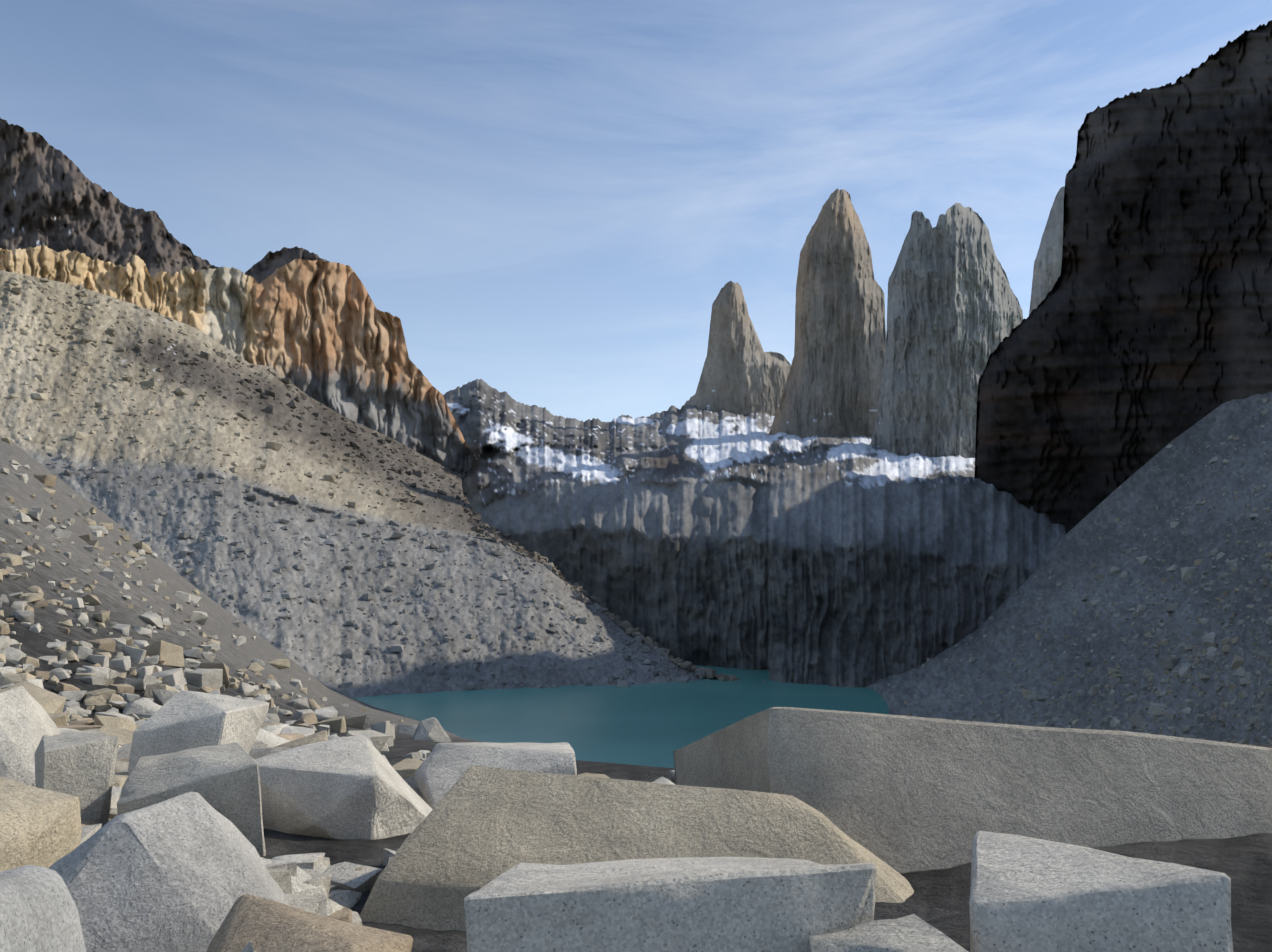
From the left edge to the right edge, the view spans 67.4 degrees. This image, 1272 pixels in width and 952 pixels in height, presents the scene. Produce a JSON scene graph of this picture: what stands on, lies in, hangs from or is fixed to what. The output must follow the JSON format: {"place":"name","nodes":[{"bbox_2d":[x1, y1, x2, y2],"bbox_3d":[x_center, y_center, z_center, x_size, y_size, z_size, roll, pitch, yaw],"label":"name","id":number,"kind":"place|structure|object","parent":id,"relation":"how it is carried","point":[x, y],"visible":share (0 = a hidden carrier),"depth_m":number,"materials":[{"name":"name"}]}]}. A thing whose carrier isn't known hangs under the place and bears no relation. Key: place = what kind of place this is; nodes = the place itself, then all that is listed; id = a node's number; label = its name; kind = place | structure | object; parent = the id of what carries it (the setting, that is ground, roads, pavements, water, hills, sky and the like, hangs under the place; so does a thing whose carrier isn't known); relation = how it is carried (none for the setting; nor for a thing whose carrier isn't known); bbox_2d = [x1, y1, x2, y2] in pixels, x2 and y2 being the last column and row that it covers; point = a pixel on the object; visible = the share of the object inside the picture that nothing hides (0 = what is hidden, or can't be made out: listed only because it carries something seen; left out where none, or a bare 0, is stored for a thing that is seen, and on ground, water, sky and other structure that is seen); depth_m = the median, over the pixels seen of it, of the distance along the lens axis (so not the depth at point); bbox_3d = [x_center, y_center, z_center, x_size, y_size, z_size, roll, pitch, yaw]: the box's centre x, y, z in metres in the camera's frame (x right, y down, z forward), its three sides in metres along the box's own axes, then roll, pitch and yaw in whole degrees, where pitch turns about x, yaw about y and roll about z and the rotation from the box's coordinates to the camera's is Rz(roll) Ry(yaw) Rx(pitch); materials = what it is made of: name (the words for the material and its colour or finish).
{"place":"outdoors","nodes":[
{"label":"outdoors","id":0,"kind":"place"},
{"bbox_2d":[0,118,329,283],"bbox_3d":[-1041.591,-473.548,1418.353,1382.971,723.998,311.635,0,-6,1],"label":"mountain ridge","id":1,"kind":"structure","parent":0,"point":[54,199],"depth_m":1468.98,"materials":[{"name":"stone"}]},
{"bbox_2d":[0,244,472,477],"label":"rock cliffs","id":2,"kind":"structure","parent":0,"point":[330,335],"depth_m":714.25,"materials":[{"name":"brown stone"}]},
{"bbox_2d":[0,271,705,697],"bbox_3d":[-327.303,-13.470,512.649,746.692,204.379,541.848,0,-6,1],"label":"slope","id":3,"kind":"structure","parent":0,"point":[122,505],"depth_m":378.84,"materials":[{"name":"grey gravel"}]},
{"bbox_2d":[0,276,764,693],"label":"scree rocks","id":4,"kind":"object","parent":3,"relation":"on","point":[582,594],"visible":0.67,"depth_m":393.38,"materials":[{"name":"stone"}]},
{"bbox_2d":[354,665,889,767],"bbox_3d":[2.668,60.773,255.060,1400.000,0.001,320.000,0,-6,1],"label":"lake water","id":5,"kind":"structure","parent":0,"point":[654,724],"depth_m":243.64,"materials":[{"name":"teal liquid"}]},
{"bbox_2d":[0,436,1271,951],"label":"moraine ground","id":6,"kind":"structure","parent":0,"point":[938,900],"depth_m":33.87,"materials":[{"name":"grey gravel"}]},
{"bbox_2d":[0,686,60,785],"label":"boulder","id":7,"kind":"object","parent":6,"relation":"on","point":[27,723],"visible":0.44,"depth_m":10.60,"materials":[{"name":"stone"}]},
{"bbox_2d":[0,776,81,871],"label":"boulder","id":8,"kind":"object","parent":6,"relation":"on","point":[40,827],"visible":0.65,"depth_m":5.92,"materials":[{"name":"stone"}]},
{"bbox_2d":[0,865,85,951],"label":"round boulder","id":9,"kind":"object","parent":6,"relation":"on","point":[39,911],"visible":1,"depth_m":3.30,"materials":[{"name":"stone"}]},
{"bbox_2d":[49,792,286,951],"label":"boulder","id":10,"kind":"object","parent":6,"relation":"on","point":[184,872],"visible":0.77,"depth_m":5.00,"materials":[{"name":"stone"}]},
{"bbox_2d":[117,742,265,855],"bbox_3d":[-4.090,3.161,8.857,1.222,1.186,1.506,2,-6,-22],"label":"boulder","id":11,"kind":"object","parent":6,"relation":"on","point":[224,780],"visible":0.4,"depth_m":8.40,"materials":[{"name":"stone"}]},
{"bbox_2d":[128,690,268,774],"bbox_3d":[-5.471,3.532,11.832,1.210,1.578,1.601,0,-6,1],"label":"boulder","id":12,"kind":"object","parent":6,"relation":"on","point":[182,720],"visible":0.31,"depth_m":11.51,"materials":[{"name":"stone"}]},
{"bbox_2d":[0,437,417,738],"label":"rocks","id":13,"kind":"object","parent":6,"relation":"on","point":[158,685],"visible":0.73,"depth_m":35.33,"materials":[{"name":"stone"}]},
{"bbox_2d":[241,942,254,951],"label":"rock","id":14,"kind":"object","parent":6,"relation":"on","point":[248,947],"visible":1,"depth_m":3.10,"materials":[{"name":"stone"}]},
{"bbox_2d":[206,894,412,951],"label":"tan boulder","id":15,"kind":"object","parent":6,"relation":"on","point":[260,924],"visible":1,"depth_m":3.99,"materials":[{"name":"stone"}]},
{"bbox_2d":[0,653,674,924],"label":"rocks","id":16,"kind":"object","parent":6,"relation":"on","point":[316,883],"depth_m":14.25,"materials":[{"name":"stone"}]},
{"bbox_2d":[34,731,118,826],"bbox_3d":[-5.263,3.022,8.820,0.602,1.247,0.864,5,-8,-43],"label":"boulder","id":17,"kind":"object","parent":16,"relation":"on","point":[80,765],"visible":0.42,"depth_m":8.59,"materials":[{"name":"stone"}]},
{"bbox_2d":[254,735,432,839],"bbox_3d":[-3.196,3.647,10.797,1.930,1.237,2.307,-2,-6,23],"label":"boulder","id":18,"kind":"object","parent":6,"relation":"on","point":[351,787],"visible":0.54,"depth_m":9.88,"materials":[{"name":"stone"}]},
{"bbox_2d":[412,717,450,742],"bbox_3d":[-6.407,8.101,29.870,1.314,1.064,1.182,2,-6,-18],"label":"boulder","id":19,"kind":"object","parent":6,"relation":"on","point":[430,729],"visible":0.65,"depth_m":29.55,"materials":[{"name":"stone"}]},
{"bbox_2d":[415,742,576,808],"bbox_3d":[-1.886,4.292,12.749,2.211,1.300,2.506,1,-6,-7],"label":"boulder","id":20,"kind":"object","parent":6,"relation":"on","point":[441,769],"visible":0.35,"depth_m":12.73,"materials":[{"name":"stone"}]},
{"bbox_2d":[359,765,913,930],"bbox_3d":[0.131,3.063,7.053,4.108,1.618,1.754,-1,-6,6],"label":"ridge boulder","id":21,"kind":"object","parent":6,"relation":"on","point":[478,828],"visible":0.5,"depth_m":6.97,"materials":[{"name":"stone"}]},
{"bbox_2d":[464,857,876,951],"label":"rock boulder","id":22,"kind":"object","parent":6,"relation":"on","point":[718,904],"visible":0.96,"depth_m":3.61,"materials":[{"name":"stone"}]},
{"bbox_2d":[807,914,968,951],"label":"boulder","id":23,"kind":"object","parent":6,"relation":"on","point":[912,933],"visible":0.98,"depth_m":3.49,"materials":[{"name":"stone"}]},
{"bbox_2d":[673,707,1271,872],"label":"rock slab","id":24,"kind":"object","parent":6,"relation":"on","point":[901,794],"visible":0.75,"depth_m":8.06,"materials":[{"name":"stone"}]},
{"bbox_2d":[969,831,1232,951],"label":"rock boulder","id":25,"kind":"object","parent":6,"relation":"on","point":[1029,894],"visible":1,"depth_m":3.54,"materials":[{"name":"stone"}]},
{"bbox_2d":[0,0,1271,421],"label":"sky","id":26,"kind":"structure","parent":0,"point":[552,202],"materials":[{"name":"blue"}]},
{"bbox_2d":[443,379,1066,687],"bbox_3d":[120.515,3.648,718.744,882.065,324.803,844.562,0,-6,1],"label":"headwall","id":27,"kind":"object","parent":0,"point":[694,534],"depth_m":379.72,"materials":[{"name":"grey stone"}]},
{"bbox_2d":[679,281,790,416],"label":"rock spire","id":28,"kind":"structure","parent":27,"relation":"on","point":[744,373],"depth_m":1013.59,"materials":[{"name":"stone"}]},
{"bbox_2d":[769,188,885,438],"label":"rock spire","id":29,"kind":"structure","parent":27,"relation":"on","point":[832,384],"depth_m":659.12,"materials":[{"name":"stone"}]},
{"bbox_2d":[870,202,1022,458],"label":"rock spire","id":30,"kind":"structure","parent":27,"relation":"on","point":[954,314],"depth_m":548.26,"materials":[{"name":"stone"}]},
{"bbox_2d":[1029,186,1064,314],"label":"rock tower","id":31,"kind":"structure","parent":27,"relation":"on","point":[1047,267],"depth_m":739.72,"materials":[{"name":"stone"}]},
{"bbox_2d":[846,392,1271,744],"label":"talus","id":32,"kind":"object","parent":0,"point":[1139,496],"depth_m":147.87,"materials":[{"name":"grey gravel"}]},
{"bbox_2d":[880,398,1271,744],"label":"talus blocks","id":33,"kind":"object","parent":32,"relation":"on","point":[1138,719],"visible":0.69,"depth_m":88.12,"materials":[{"name":"stone"}]},
{"label":"valley ground","id":34,"kind":"structure","parent":0,"visible":0},
{"bbox_2d":[975,20,1271,532],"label":"cliff","id":35,"kind":"structure","parent":34,"relation":"on","point":[1139,337],"depth_m":312.77,"materials":[{"name":"stone"}]}
]}

